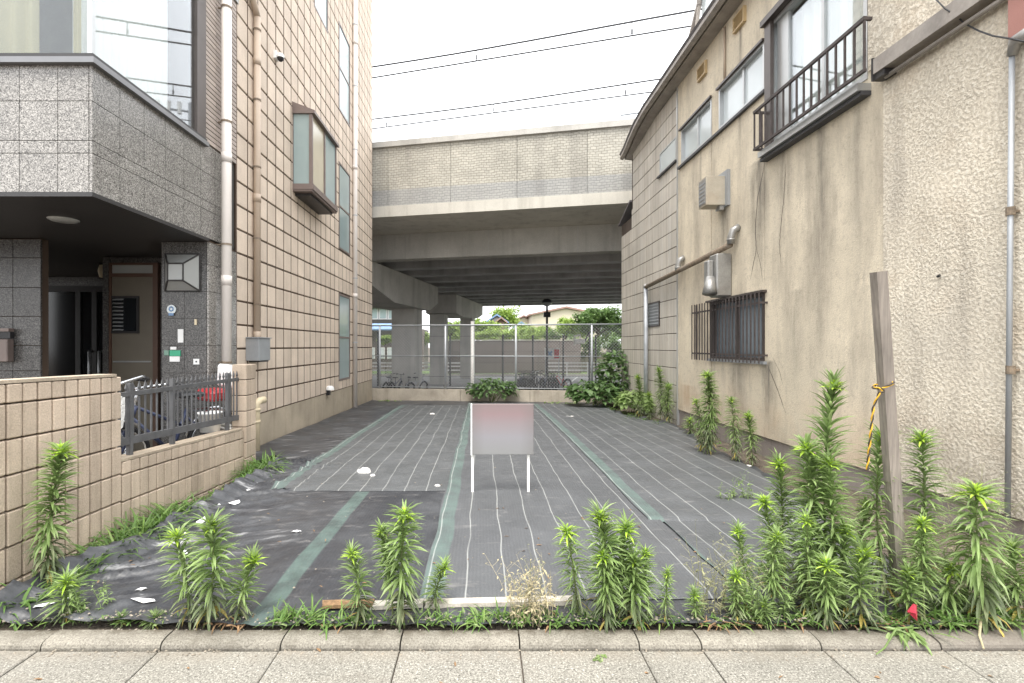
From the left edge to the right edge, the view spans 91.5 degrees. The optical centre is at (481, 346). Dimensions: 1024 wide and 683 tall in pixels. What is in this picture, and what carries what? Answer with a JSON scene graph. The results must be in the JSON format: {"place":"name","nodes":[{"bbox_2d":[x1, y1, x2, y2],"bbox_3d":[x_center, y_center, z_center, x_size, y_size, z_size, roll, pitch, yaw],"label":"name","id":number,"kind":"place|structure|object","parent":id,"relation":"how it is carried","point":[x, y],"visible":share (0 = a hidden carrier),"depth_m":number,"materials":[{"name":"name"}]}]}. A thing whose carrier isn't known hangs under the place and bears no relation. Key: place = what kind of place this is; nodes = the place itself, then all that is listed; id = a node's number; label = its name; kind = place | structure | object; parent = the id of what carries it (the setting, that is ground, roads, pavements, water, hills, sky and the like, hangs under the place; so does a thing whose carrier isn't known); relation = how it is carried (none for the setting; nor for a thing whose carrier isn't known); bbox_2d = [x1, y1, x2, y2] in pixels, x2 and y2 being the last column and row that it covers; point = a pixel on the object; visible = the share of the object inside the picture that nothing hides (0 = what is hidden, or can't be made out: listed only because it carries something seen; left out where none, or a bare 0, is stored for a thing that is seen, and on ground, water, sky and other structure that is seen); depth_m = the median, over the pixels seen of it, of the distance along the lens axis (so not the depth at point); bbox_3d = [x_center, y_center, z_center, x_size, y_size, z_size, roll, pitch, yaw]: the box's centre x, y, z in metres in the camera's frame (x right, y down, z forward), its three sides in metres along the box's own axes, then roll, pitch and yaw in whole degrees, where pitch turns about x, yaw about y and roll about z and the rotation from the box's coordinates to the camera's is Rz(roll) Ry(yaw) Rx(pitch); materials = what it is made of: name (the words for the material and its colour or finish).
{"place":"outdoors","nodes":[
{"label":"outdoors","id":0,"kind":"place"},
{"bbox_2d":[372,364,620,373],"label":"lawn","id":1,"kind":"structure","parent":0,"point":[423,372],"depth_m":41.64,"materials":[{"name":"plant"}]},
{"bbox_2d":[448,340,580,372],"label":"hoarding","id":2,"kind":"object","parent":1,"relation":"on","point":[483,349],"visible":0.47,"depth_m":42.00,"materials":[{"name":"grey metal"}]},
{"bbox_2d":[571,304,620,341],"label":"tree","id":3,"kind":"object","parent":1,"relation":"on","point":[590,315],"visible":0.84,"depth_m":46.47,"materials":[{"name":"green plant"}]},
{"bbox_2d":[372,376,621,390],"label":"parking lot","id":4,"kind":"structure","parent":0,"point":[458,382],"depth_m":32.69,"materials":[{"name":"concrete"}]},
{"bbox_2d":[377,332,596,385],"bbox_3d":[0.322,0.728,29.000,12.794,3.143,0.156,0,0,0],"label":"net fence","id":5,"kind":"object","parent":4,"relation":"on","point":[502,376],"visible":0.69,"depth_m":28.96,"materials":[{"name":"metal"}]},
{"bbox_2d":[372,118,634,388],"bbox_3d":[1.570,-1.975,26.625,60.000,8.650,24.060,0,0,12],"label":"railway viaduct","id":6,"kind":"object","parent":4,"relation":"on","point":[466,228],"visible":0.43,"depth_m":16.20,"materials":[{"name":"concrete"}]},
{"bbox_2d":[0,651,1023,682],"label":"pavement","id":7,"kind":"structure","parent":0,"point":[532,667],"depth_m":2.35,"materials":[{"name":"grey concrete"}]},
{"bbox_2d":[0,348,1023,638],"bbox_3d":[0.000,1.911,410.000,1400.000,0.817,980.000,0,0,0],"label":"ground","id":8,"kind":"structure","parent":0,"point":[760,462],"depth_m":2.68,"materials":[{"name":"soil"}]},
{"bbox_2d":[33,561,91,628],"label":"horseweed","id":9,"kind":"object","parent":8,"relation":"on","point":[63,580],"visible":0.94,"depth_m":2.67,"materials":[{"name":"green plant"}]},
{"bbox_2d":[64,573,114,623],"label":"wiry weed","id":10,"kind":"object","parent":8,"relation":"on","point":[80,603],"visible":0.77,"depth_m":2.70,"materials":[{"name":"green plant"}]},
{"bbox_2d":[0,364,255,589],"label":"block wall","id":11,"kind":"structure","parent":8,"relation":"on","point":[86,411],"depth_m":3.57,"materials":[{"name":"beige concrete"}]},
{"bbox_2d":[118,371,238,454],"bbox_3d":[-2.865,0.611,4.840,0.036,0.668,2.040,0,0,0],"label":"iron fence","id":12,"kind":"object","parent":11,"relation":"on","point":[129,439],"visible":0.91,"depth_m":4.61,"materials":[{"name":"metal"}]},
{"bbox_2d":[0,448,291,630],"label":"grass strip","id":13,"kind":"object","parent":8,"relation":"on","point":[139,526],"depth_m":3.81,"materials":[{"name":"plant"}]},
{"bbox_2d":[154,520,206,629],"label":"horseweed","id":14,"kind":"object","parent":8,"relation":"on","point":[175,535],"visible":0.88,"depth_m":2.63,"materials":[{"name":"green plant"}]},
{"bbox_2d":[0,0,371,450],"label":"tiled building","id":15,"kind":"structure","parent":8,"relation":"on","point":[139,139],"depth_m":6.58,"materials":[{"name":"beige tile"}]},
{"bbox_2d":[0,328,13,361],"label":"mailbox","id":16,"kind":"object","parent":15,"relation":"attached to","point":[6,350],"visible":1,"depth_m":5.72,"materials":[{"name":"grey plastic"}]},
{"bbox_2d":[49,286,102,376],"bbox_3d":[-6.641,0.292,8.180,1.197,2.583,0.160,0,0,0],"label":"entrance door","id":17,"kind":"structure","parent":15,"relation":"in","point":[75,312],"depth_m":8.22,"materials":[{"name":"brown metal"}]},
{"bbox_2d":[109,263,159,449],"bbox_3d":[-4.890,0.203,7.030,0.685,2.760,0.060,0,0,0],"label":"service door","id":18,"kind":"structure","parent":15,"relation":"in","point":[134,288],"depth_m":7.02,"materials":[{"name":"brown metal"}]},
{"bbox_2d":[87,0,205,137],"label":"corner window","id":19,"kind":"structure","parent":15,"relation":"in","point":[196,8],"depth_m":5.74,"materials":[{"name":"glass"}]},
{"bbox_2d":[164,253,200,291],"bbox_3d":[-3.590,-0.888,5.908,0.438,0.464,0.174,0,0,0],"label":"wall lamp","id":20,"kind":"object","parent":15,"relation":"attached to","point":[182,272],"visible":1,"depth_m":5.91,"materials":[{"name":"white glass"}]},
{"bbox_2d":[246,337,271,361],"bbox_3d":[-3.177,0.045,7.115,0.204,0.350,0.400,0,0,0],"label":"meter box","id":21,"kind":"object","parent":15,"relation":"attached to","point":[257,349],"visible":1,"depth_m":6.93,"materials":[{"name":"grey paint"}]},
{"bbox_2d":[291,101,338,214],"bbox_3d":[-3.110,-3.462,9.395,0.440,1.615,1.510,0,0,0],"label":"bay window","id":22,"kind":"structure","parent":15,"relation":"in","point":[314,181],"depth_m":8.85,"materials":[{"name":"brown metal"}]},
{"bbox_2d":[338,293,349,380],"bbox_3d":[-3.302,-0.215,11.965,0.056,2.030,0.970,0,0,0],"label":"window","id":23,"kind":"structure","parent":15,"relation":"in","point":[344,301],"depth_m":11.98,"materials":[{"name":"glass"}]},
{"bbox_2d":[338,162,349,255],"bbox_3d":[-3.302,-3.265,11.965,0.056,2.010,0.970,0,0,0],"label":"window","id":24,"kind":"structure","parent":15,"relation":"in","point":[344,177],"depth_m":11.98,"materials":[{"name":"glass"}]},
{"bbox_2d":[338,22,349,126],"bbox_3d":[-3.302,-6.485,11.965,0.056,2.030,0.970,0,0,0],"label":"window","id":25,"kind":"structure","parent":15,"relation":"in","point":[344,47],"depth_m":11.98,"materials":[{"name":"glass"}]},
{"bbox_2d":[183,504,245,630],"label":"horseweed","id":26,"kind":"object","parent":8,"relation":"on","point":[211,533],"visible":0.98,"depth_m":2.62,"materials":[{"name":"green plant"}]},
{"bbox_2d":[372,323,428,369],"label":"building","id":27,"kind":"structure","parent":8,"relation":"on","point":[386,330],"depth_m":46.00,"materials":[{"name":"white paint"}]},
{"bbox_2d":[372,388,613,403],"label":"concrete wall","id":28,"kind":"structure","parent":8,"relation":"on","point":[392,394],"depth_m":14.65,"materials":[{"name":"concrete"}]},
{"bbox_2d":[372,323,621,389],"bbox_3d":[0.539,0.365,14.550,7.963,2.035,0.090,0,0,8],"label":"wire fence","id":29,"kind":"object","parent":28,"relation":"on","point":[444,363],"visible":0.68,"depth_m":14.51,"materials":[{"name":"metal"}]},
{"bbox_2d":[0,400,1001,626],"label":"weed fabric","id":30,"kind":"object","parent":8,"relation":"on","point":[293,559],"visible":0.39,"depth_m":3.46,"materials":[{"name":"grey fabric"}]},
{"bbox_2d":[19,438,82,583],"bbox_3d":[-2.599,1.017,3.006,0.357,0.954,0.314,0,0,0],"label":"horseweed","id":31,"kind":"object","parent":30,"relation":"on","point":[56,479],"visible":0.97,"depth_m":2.99,"materials":[{"name":"green plant"}]},
{"bbox_2d":[219,540,266,629],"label":"horseweed","id":32,"kind":"object","parent":30,"relation":"on","point":[251,560],"visible":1,"depth_m":2.67,"materials":[{"name":"green plant"}]},
{"bbox_2d":[338,540,376,627],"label":"horseweed","id":33,"kind":"object","parent":30,"relation":"on","point":[353,556],"visible":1,"depth_m":2.63,"materials":[{"name":"green plant"}]},
{"bbox_2d":[271,405,466,490],"bbox_3d":[-1.208,1.494,9.228,1.923,0.180,8.374,0,0,0],"label":"weed fabric","id":34,"kind":"object","parent":30,"relation":"on","point":[403,448],"visible":0.99,"depth_m":6.61,"materials":[{"name":"fabric"}]},
{"bbox_2d":[369,518,403,613],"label":"horseweed","id":35,"kind":"object","parent":30,"relation":"on","point":[381,535],"visible":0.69,"depth_m":2.70,"materials":[{"name":"green plant"}]},
{"bbox_2d":[375,498,427,632],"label":"horseweed","id":36,"kind":"object","parent":30,"relation":"on","point":[403,515],"visible":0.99,"depth_m":2.63,"materials":[{"name":"green plant"}]},
{"bbox_2d":[420,554,455,611],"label":"horseweed","id":37,"kind":"object","parent":30,"relation":"on","point":[443,567],"visible":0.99,"depth_m":2.78,"materials":[{"name":"green plant"}]},
{"bbox_2d":[321,595,577,609],"bbox_3d":[-0.169,1.440,2.805,1.442,0.041,0.072,0,0,-3],"label":"batten","id":38,"kind":"object","parent":30,"relation":"on","point":[466,602],"visible":0.7,"depth_m":2.79,"materials":[{"name":"brown wood"}]},
{"bbox_2d":[465,378,519,401],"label":"broadleaf bush","id":39,"kind":"object","parent":30,"relation":"on","point":[482,386],"visible":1,"depth_m":14.11,"materials":[{"name":"green plant"}]},
{"bbox_2d":[471,403,533,491],"bbox_3d":[0.208,1.036,4.962,0.624,0.935,0.056,0,0,0],"label":"signboard","id":40,"kind":"object","parent":30,"relation":"on","point":[502,429],"visible":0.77,"depth_m":4.94,"materials":[{"name":"white paint"}]},
{"bbox_2d":[0,402,1023,660],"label":"debris","id":41,"kind":"object","parent":30,"relation":"on","point":[484,620],"visible":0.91,"depth_m":2.61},
{"bbox_2d":[483,549,559,626],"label":"dry tuft","id":42,"kind":"object","parent":30,"relation":"on","point":[545,603],"visible":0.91,"depth_m":2.67,"materials":[{"name":"plant"}]},
{"bbox_2d":[550,516,594,615],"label":"horseweed","id":43,"kind":"object","parent":30,"relation":"on","point":[567,532],"visible":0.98,"depth_m":2.70,"materials":[{"name":"green plant"}]},
{"bbox_2d":[419,403,733,599],"bbox_3d":[0.572,1.509,8.385,1.883,0.158,11.060,0,0,0],"label":"weed fabric","id":44,"kind":"object","parent":30,"relation":"on","point":[569,478],"visible":0.56,"depth_m":4.08,"materials":[{"name":"grey fabric"}]},
{"bbox_2d":[564,379,625,405],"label":"broadleaf bush","id":45,"kind":"object","parent":30,"relation":"on","point":[592,389],"visible":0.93,"depth_m":12.76,"materials":[{"name":"green plant"}]},
{"bbox_2d":[583,499,631,618],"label":"horseweed","id":46,"kind":"object","parent":30,"relation":"on","point":[603,530],"visible":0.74,"depth_m":2.65,"materials":[{"name":"green plant"}]},
{"bbox_2d":[602,509,643,617],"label":"horseweed","id":47,"kind":"object","parent":30,"relation":"on","point":[625,529],"visible":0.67,"depth_m":2.68,"materials":[{"name":"green plant"}]},
{"bbox_2d":[634,542,661,619],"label":"horseweed","id":48,"kind":"object","parent":30,"relation":"on","point":[645,552],"visible":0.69,"depth_m":2.66,"materials":[{"name":"green plant"}]},
{"bbox_2d":[655,565,676,626],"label":"horseweed","id":49,"kind":"object","parent":30,"relation":"on","point":[666,584],"visible":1,"depth_m":2.64,"materials":[{"name":"green plant"}]},
{"bbox_2d":[534,404,820,521],"bbox_3d":[2.485,1.508,8.874,2.190,0.144,9.477,0,0,0],"label":"weed fabric","id":50,"kind":"object","parent":30,"relation":"on","point":[650,470],"visible":0.98,"depth_m":5.94,"materials":[{"name":"grey fabric"}]},
{"bbox_2d":[682,581,706,626],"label":"horseweed","id":51,"kind":"object","parent":30,"relation":"on","point":[694,594],"visible":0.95,"depth_m":2.68,"materials":[{"name":"green plant"}]},
{"bbox_2d":[697,369,722,453],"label":"horseweed","id":52,"kind":"object","parent":30,"relation":"on","point":[709,440],"visible":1,"depth_m":6.64,"materials":[{"name":"green plant"}]},
{"bbox_2d":[683,519,783,615],"bbox_3d":[1.345,1.251,2.742,0.456,0.504,0.638,0,0,40],"label":"wiry weed","id":53,"kind":"object","parent":30,"relation":"on","point":[720,606],"visible":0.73,"depth_m":2.73,"materials":[{"name":"plant"}]},
{"bbox_2d":[723,396,745,460],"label":"horseweed","id":54,"kind":"object","parent":30,"relation":"on","point":[735,446],"visible":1,"depth_m":6.32,"materials":[{"name":"green plant"}]},
{"bbox_2d":[727,518,761,611],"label":"horseweed","id":55,"kind":"object","parent":30,"relation":"on","point":[737,531],"visible":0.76,"depth_m":2.78,"materials":[{"name":"green plant"}]},
{"bbox_2d":[750,492,794,598],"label":"horseweed","id":56,"kind":"object","parent":30,"relation":"on","point":[764,501],"visible":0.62,"depth_m":2.90,"materials":[{"name":"green plant"}]},
{"bbox_2d":[753,523,792,610],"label":"horseweed","id":57,"kind":"object","parent":30,"relation":"on","point":[773,545],"visible":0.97,"depth_m":2.72,"materials":[{"name":"green plant"}]},
{"bbox_2d":[727,563,847,627],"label":"wiry weed","id":58,"kind":"object","parent":30,"relation":"on","point":[786,605],"visible":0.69,"depth_m":2.66,"materials":[{"name":"green plant"}]},
{"bbox_2d":[664,521,940,605],"bbox_3d":[2.168,1.453,3.497,1.300,0.028,1.421,0,0,0],"label":"weed fabric","id":59,"kind":"object","parent":30,"relation":"on","point":[705,534],"visible":0.35,"depth_m":3.65,"materials":[{"name":"fabric"}]},
{"bbox_2d":[763,448,800,583],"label":"horseweed","id":60,"kind":"object","parent":59,"relation":"on","point":[779,465],"visible":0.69,"depth_m":3.02,"materials":[{"name":"green plant"}]},
{"bbox_2d":[783,431,842,598],"bbox_3d":[1.892,0.983,2.847,0.340,1.025,0.324,0,0,0],"label":"horseweed","id":61,"kind":"object","parent":59,"relation":"on","point":[806,448],"visible":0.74,"depth_m":2.83,"materials":[{"name":"green plant"}]},
{"bbox_2d":[847,419,908,604],"bbox_3d":[2.257,0.949,2.840,0.310,1.092,0.315,0,0,0],"label":"horseweed","id":62,"kind":"object","parent":59,"relation":"on","point":[877,469],"visible":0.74,"depth_m":2.83,"materials":[{"name":"green plant"}]},
{"bbox_2d":[898,426,953,591],"bbox_3d":[2.603,0.979,2.924,0.285,1.032,0.287,0,0,0],"label":"horseweed","id":63,"kind":"object","parent":59,"relation":"on","point":[921,440],"visible":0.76,"depth_m":2.92,"materials":[{"name":"green plant"}]},
{"bbox_2d":[786,507,830,617],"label":"horseweed","id":64,"kind":"object","parent":30,"relation":"on","point":[806,521],"visible":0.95,"depth_m":2.71,"materials":[{"name":"green plant"}]},
{"bbox_2d":[797,365,858,587],"bbox_3d":[2.008,0.799,2.907,0.335,1.391,0.329,0,0,0],"label":"horseweed","id":65,"kind":"object","parent":30,"relation":"on","point":[826,423],"visible":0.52,"depth_m":2.88,"materials":[{"name":"green plant"}]},
{"bbox_2d":[806,444,863,610],"bbox_3d":[1.954,1.014,2.764,0.307,0.960,0.304,0,0,0],"label":"horseweed","id":66,"kind":"object","parent":30,"relation":"on","point":[832,466],"visible":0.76,"depth_m":2.75,"materials":[{"name":"green plant"}]},
{"bbox_2d":[823,513,864,618],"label":"horseweed","id":67,"kind":"object","parent":30,"relation":"on","point":[844,542],"visible":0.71,"depth_m":2.71,"materials":[{"name":"green plant"}]},
{"bbox_2d":[834,534,887,633],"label":"horseweed","id":68,"kind":"object","parent":30,"relation":"on","point":[867,552],"visible":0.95,"depth_m":2.62,"materials":[{"name":"green plant"}]},
{"bbox_2d":[778,524,954,609],"bbox_3d":[2.138,1.262,2.774,0.971,0.477,0.336,0,0,0],"label":"wiry weed","id":69,"kind":"object","parent":30,"relation":"on","point":[874,601],"visible":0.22,"depth_m":2.79,"materials":[{"name":"green plant"}]},
{"bbox_2d":[886,558,931,628],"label":"horseweed","id":70,"kind":"object","parent":30,"relation":"on","point":[906,572],"visible":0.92,"depth_m":2.64,"materials":[{"name":"green plant"}]},
{"bbox_2d":[896,511,946,615],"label":"horseweed","id":71,"kind":"object","parent":30,"relation":"on","point":[920,525],"visible":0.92,"depth_m":2.66,"materials":[{"name":"green plant"}]},
{"bbox_2d":[906,541,1023,614],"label":"wiry weed","id":72,"kind":"object","parent":30,"relation":"on","point":[994,597],"visible":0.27,"depth_m":2.72,"materials":[{"name":"green plant"}]},
{"bbox_2d":[0,630,1023,652],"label":"kerb","id":73,"kind":"structure","parent":8,"relation":"on","point":[364,640],"depth_m":2.52,"materials":[{"name":"concrete"}]},
{"bbox_2d":[859,624,964,655],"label":"trailing weed","id":74,"kind":"object","parent":73,"relation":"on","point":[912,633],"visible":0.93,"depth_m":2.53,"materials":[{"name":"green plant"}]},
{"bbox_2d":[10,594,1023,640],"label":"kerb weeds","id":75,"kind":"object","parent":8,"relation":"on","point":[937,625],"visible":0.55,"depth_m":2.65,"materials":[{"name":"green plant"}]},
{"bbox_2d":[203,611,982,633],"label":"leaf litter","id":76,"kind":"object","parent":8,"relation":"on","point":[710,625],"visible":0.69,"depth_m":2.61,"materials":[{"name":"plant"}]},
{"bbox_2d":[583,545,629,632],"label":"horseweed","id":77,"kind":"object","parent":8,"relation":"on","point":[603,558],"visible":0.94,"depth_m":2.60,"materials":[{"name":"green plant"}]},
{"bbox_2d":[594,349,630,405],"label":"broadleaf bush","id":78,"kind":"object","parent":8,"relation":"on","point":[610,373],"visible":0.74,"depth_m":13.37,"materials":[{"name":"green plant"}]},
{"bbox_2d":[612,390,654,413],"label":"broadleaf bush","id":79,"kind":"object","parent":8,"relation":"on","point":[622,400],"visible":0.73,"depth_m":11.37,"materials":[{"name":"green plant"}]},
{"bbox_2d":[614,542,656,631],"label":"horseweed","id":80,"kind":"object","parent":8,"relation":"on","point":[633,563],"visible":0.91,"depth_m":2.62,"materials":[{"name":"green plant"}]},
{"bbox_2d":[721,561,749,627],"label":"horseweed","id":81,"kind":"object","parent":8,"relation":"on","point":[736,578],"visible":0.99,"depth_m":2.65,"materials":[{"name":"green plant"}]},
{"bbox_2d":[739,410,764,465],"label":"horseweed","id":82,"kind":"object","parent":8,"relation":"on","point":[748,415],"visible":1,"depth_m":6.20,"materials":[{"name":"green plant"}]},
{"bbox_2d":[618,0,1023,554],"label":"stucco building","id":83,"kind":"structure","parent":8,"relation":"on","point":[851,145],"depth_m":5.42,"materials":[{"name":"paint"}]},
{"bbox_2d":[643,224,740,414],"bbox_3d":[3.833,-0.144,9.514,0.195,3.425,4.072,0,0,0],"label":"drain pipe","id":84,"kind":"object","parent":83,"relation":"attached to","point":[733,231],"visible":0.96,"depth_m":9.78,"materials":[{"name":"metal"}]},
{"bbox_2d":[681,98,711,163],"bbox_3d":[3.939,-3.870,9.060,0.102,0.660,1.280,0,0,0],"label":"window","id":85,"kind":"structure","parent":83,"relation":"in","point":[698,130],"depth_m":9.03,"materials":[{"name":"glass"}]},
{"bbox_2d":[699,169,729,211],"bbox_3d":[3.723,-2.475,8.000,0.353,0.610,0.400,0,0,0],"label":"vent box","id":86,"kind":"object","parent":83,"relation":"attached to","point":[714,192],"visible":1,"depth_m":7.88,"materials":[{"name":"grey paint"}]},
{"bbox_2d":[702,253,731,297],"bbox_3d":[3.675,-1.115,7.837,0.448,0.670,0.346,0,0,0],"label":"exhaust hood","id":87,"kind":"object","parent":83,"relation":"attached to","point":[717,275],"visible":0.98,"depth_m":7.74,"materials":[{"name":"metal"}]},
{"bbox_2d":[711,293,764,360],"bbox_3d":[3.939,-0.270,7.655,0.102,0.940,1.590,0,0,0],"label":"window","id":88,"kind":"structure","parent":83,"relation":"in","point":[762,295],"depth_m":7.63,"materials":[{"name":"brown metal"}]},
{"bbox_2d":[719,42,763,128],"bbox_3d":[3.939,-3.870,7.505,0.102,0.660,1.310,0,0,0],"label":"window","id":89,"kind":"structure","parent":83,"relation":"in","point":[748,80],"depth_m":7.48,"materials":[{"name":"glass"}]},
{"bbox_2d":[760,0,867,147],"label":"window","id":90,"kind":"structure","parent":83,"relation":"in","point":[777,28],"depth_m":6.46,"materials":[{"name":"glass"}]},
{"bbox_2d":[1004,29,1023,518],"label":"cable conduit","id":91,"kind":"object","parent":83,"relation":"attached to","point":[1013,50],"visible":0.94,"depth_m":3.60,"materials":[{"name":"grey paint"}]},
{"bbox_2d":[1008,0,1023,39],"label":"cover panel","id":92,"kind":"object","parent":83,"relation":"attached to","point":[1015,16],"visible":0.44,"depth_m":3.54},
{"bbox_2d":[798,547,853,633],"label":"horseweed","id":93,"kind":"object","parent":8,"relation":"on","point":[828,565],"visible":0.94,"depth_m":2.62,"materials":[{"name":"green plant"}]},
{"bbox_2d":[869,271,909,607],"bbox_3d":[2.266,0.563,2.760,0.284,1.948,0.070,0,0,-22],"label":"wooden stake","id":94,"kind":"object","parent":8,"relation":"on","point":[883,345],"visible":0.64,"depth_m":2.74,"materials":[{"name":"grey wood"}]},
{"bbox_2d":[920,555,978,626],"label":"horseweed","id":95,"kind":"object","parent":8,"relation":"on","point":[946,598],"visible":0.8,"depth_m":2.68,"materials":[{"name":"green plant"}]},
{"bbox_2d":[919,460,1023,589],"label":"wiry weed","id":96,"kind":"object","parent":8,"relation":"on","point":[951,518],"visible":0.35,"depth_m":3.05,"materials":[{"name":"plant"}]},
{"bbox_2d":[931,476,1022,636],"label":"horseweed","id":97,"kind":"object","parent":8,"relation":"on","point":[973,577],"visible":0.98,"depth_m":2.61,"materials":[{"name":"green plant"}]},
{"bbox_2d":[990,531,1023,625],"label":"horseweed","id":98,"kind":"object","parent":8,"relation":"on","point":[1018,579],"visible":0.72,"depth_m":2.69,"materials":[{"name":"green plant"}]},
{"bbox_2d":[372,8,701,78],"bbox_3d":[1.602,-10.365,17.156,40.088,0.534,0.065,0,0,16],"label":"overhead wire","id":99,"kind":"object","parent":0,"point":[611,25],"visible":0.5,"depth_m":17.02,"materials":[{"name":"metal"}]},
{"bbox_2d":[372,0,701,347],"label":"sky","id":100,"kind":"structure","parent":0,"point":[402,30],"materials":[{"name":"white"}]},
{"bbox_2d":[525,306,600,351],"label":"cream house","id":101,"kind":"structure","parent":0,"point":[556,314],"depth_m":62.00,"materials":[{"name":"paint"}]},
{"bbox_2d":[620,103,643,115],"bbox_3d":[9.336,-8.450,25.619,4.206,8.300,0.215,0,0,12],"label":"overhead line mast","id":102,"kind":"object","parent":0,"point":[631,113],"visible":0.08,"depth_m":25.93,"materials":[{"name":"metal"}]},
{"bbox_2d":[372,78,659,128],"bbox_3d":[2.429,-10.365,21.047,44.096,0.534,0.065,0,0,16],"label":"overhead wire","id":103,"kind":"object","parent":102,"relation":"hanging from","point":[493,104],"visible":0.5,"depth_m":21.26,"materials":[{"name":"metal"}]},
{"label":"forecourt","id":104,"kind":"structure","parent":0,"visible":0},
{"bbox_2d":[121,364,232,454],"bbox_3d":[-3.326,0.837,5.316,0.642,1.251,1.854,4,2,22],"label":"bicycle","id":105,"kind":"object","parent":104,"relation":"on","point":[225,368],"visible":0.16,"depth_m":5.48,"materials":[{"name":"metal"}]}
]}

